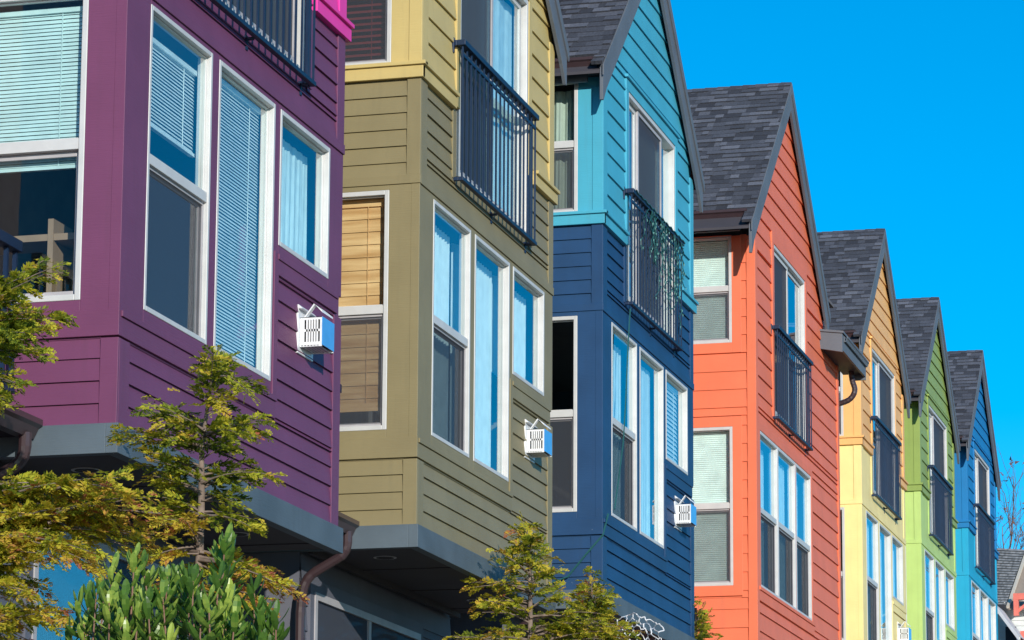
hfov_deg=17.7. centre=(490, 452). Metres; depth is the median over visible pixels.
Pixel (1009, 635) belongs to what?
window
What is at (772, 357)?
row house
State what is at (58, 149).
window
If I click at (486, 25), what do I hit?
balcony door
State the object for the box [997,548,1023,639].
gabled house
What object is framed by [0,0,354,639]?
row house
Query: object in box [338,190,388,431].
window
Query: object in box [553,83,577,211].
window
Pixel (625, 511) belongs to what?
window
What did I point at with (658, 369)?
window
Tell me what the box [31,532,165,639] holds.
window
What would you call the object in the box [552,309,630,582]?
power cord
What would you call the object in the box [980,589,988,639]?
window
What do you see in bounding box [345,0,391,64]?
window
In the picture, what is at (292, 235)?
window
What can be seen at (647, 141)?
balcony door
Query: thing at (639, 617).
net lights
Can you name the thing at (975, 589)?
window
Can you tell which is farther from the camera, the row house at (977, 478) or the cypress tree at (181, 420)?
the row house at (977, 478)
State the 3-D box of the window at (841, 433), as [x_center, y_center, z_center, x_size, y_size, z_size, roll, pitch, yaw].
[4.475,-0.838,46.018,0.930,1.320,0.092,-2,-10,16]
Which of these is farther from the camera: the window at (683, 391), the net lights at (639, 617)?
the window at (683, 391)
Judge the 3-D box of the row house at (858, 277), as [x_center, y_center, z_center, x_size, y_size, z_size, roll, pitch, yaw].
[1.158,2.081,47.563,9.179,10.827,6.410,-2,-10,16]
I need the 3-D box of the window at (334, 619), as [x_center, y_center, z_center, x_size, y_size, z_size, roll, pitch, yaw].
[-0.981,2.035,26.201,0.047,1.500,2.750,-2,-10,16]
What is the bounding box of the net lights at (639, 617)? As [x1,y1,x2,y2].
[614,612,664,639]
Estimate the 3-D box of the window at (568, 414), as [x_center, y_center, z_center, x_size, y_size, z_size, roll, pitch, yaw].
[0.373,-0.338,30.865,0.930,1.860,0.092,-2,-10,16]
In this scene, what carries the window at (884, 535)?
in the row house at (858, 277)
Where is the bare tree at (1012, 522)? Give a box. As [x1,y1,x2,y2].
[996,444,1023,548]
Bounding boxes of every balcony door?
[221,0,304,70]
[456,0,528,231]
[626,93,674,339]
[774,245,805,440]
[872,349,895,509]
[929,405,947,541]
[975,450,990,571]
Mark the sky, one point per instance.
(910, 113)
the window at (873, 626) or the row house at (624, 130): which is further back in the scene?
the window at (873, 626)
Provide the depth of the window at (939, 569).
53.75 m
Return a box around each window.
[0,0,88,303]
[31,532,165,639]
[143,4,212,344]
[213,60,275,380]
[278,109,329,278]
[314,592,420,639]
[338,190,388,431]
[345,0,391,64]
[431,200,470,457]
[450,234,509,481]
[491,266,544,396]
[550,316,576,512]
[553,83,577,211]
[611,322,636,531]
[640,347,663,548]
[666,370,687,475]
[692,426,732,586]
[693,236,731,343]
[760,431,778,597]
[778,447,796,609]
[795,463,811,620]
[839,372,843,435]
[840,507,845,639]
[866,511,879,639]
[879,523,891,639]
[892,535,903,605]
[905,546,906,622]
[925,549,935,639]
[935,559,945,639]
[945,569,954,631]
[971,580,979,639]
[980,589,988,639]
[988,597,995,639]
[1005,627,1015,639]
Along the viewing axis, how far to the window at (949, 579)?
54.86 m
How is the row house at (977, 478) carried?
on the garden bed
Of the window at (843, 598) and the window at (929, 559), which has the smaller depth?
the window at (843, 598)
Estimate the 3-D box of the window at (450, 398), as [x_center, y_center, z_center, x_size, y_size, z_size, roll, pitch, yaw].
[-0.401,-0.950,25.786,0.209,1.856,1.042,-2,-10,16]
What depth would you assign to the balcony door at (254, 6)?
21.88 m
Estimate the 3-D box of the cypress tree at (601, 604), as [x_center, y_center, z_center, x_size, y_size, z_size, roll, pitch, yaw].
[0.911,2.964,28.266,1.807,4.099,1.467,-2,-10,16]
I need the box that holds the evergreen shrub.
[60,522,289,639]
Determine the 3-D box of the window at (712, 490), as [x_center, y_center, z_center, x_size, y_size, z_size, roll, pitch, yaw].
[2.347,0.641,38.022,0.950,1.850,0.112,-2,-10,16]
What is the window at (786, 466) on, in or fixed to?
in the row house at (772, 357)
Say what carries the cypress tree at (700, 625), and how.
on the garden bed
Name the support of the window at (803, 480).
in the row house at (772, 357)
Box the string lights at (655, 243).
[636,190,686,327]
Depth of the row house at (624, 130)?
31.99 m
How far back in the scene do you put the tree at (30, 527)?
16.57 m
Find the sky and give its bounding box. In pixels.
[670,0,1023,549]
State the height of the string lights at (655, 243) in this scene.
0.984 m
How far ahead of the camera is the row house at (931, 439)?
53.20 m
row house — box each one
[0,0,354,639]
[216,0,568,639]
[368,0,704,639]
[687,82,868,639]
[817,228,911,639]
[896,297,959,639]
[947,350,1000,639]
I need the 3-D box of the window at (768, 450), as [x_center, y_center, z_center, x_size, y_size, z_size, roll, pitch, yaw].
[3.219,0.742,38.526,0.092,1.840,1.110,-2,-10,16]
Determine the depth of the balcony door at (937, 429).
54.04 m
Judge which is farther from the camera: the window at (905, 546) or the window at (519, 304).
the window at (905, 546)
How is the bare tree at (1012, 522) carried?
on the garden bed
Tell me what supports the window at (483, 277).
in the row house at (451, 192)
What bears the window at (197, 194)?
in the row house at (176, 166)
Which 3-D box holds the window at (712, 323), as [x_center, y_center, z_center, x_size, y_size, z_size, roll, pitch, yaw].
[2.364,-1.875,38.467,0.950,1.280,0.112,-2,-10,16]
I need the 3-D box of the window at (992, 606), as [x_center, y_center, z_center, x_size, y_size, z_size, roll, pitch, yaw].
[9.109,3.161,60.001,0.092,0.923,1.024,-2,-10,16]
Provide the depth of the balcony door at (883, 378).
47.93 m
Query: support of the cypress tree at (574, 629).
on the garden bed
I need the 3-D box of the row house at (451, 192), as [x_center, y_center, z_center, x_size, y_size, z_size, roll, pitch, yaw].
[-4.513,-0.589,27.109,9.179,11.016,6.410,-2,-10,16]
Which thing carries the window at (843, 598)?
in the row house at (858, 277)
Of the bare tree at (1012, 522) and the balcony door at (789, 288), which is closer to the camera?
the balcony door at (789, 288)
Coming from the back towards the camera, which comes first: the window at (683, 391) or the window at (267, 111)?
the window at (683, 391)
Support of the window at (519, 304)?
in the row house at (451, 192)
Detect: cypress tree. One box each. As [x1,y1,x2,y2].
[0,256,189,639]
[106,344,309,633]
[442,512,631,639]
[541,566,643,639]
[693,596,723,639]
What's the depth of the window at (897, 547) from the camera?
48.74 m
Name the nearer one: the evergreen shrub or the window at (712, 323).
the evergreen shrub

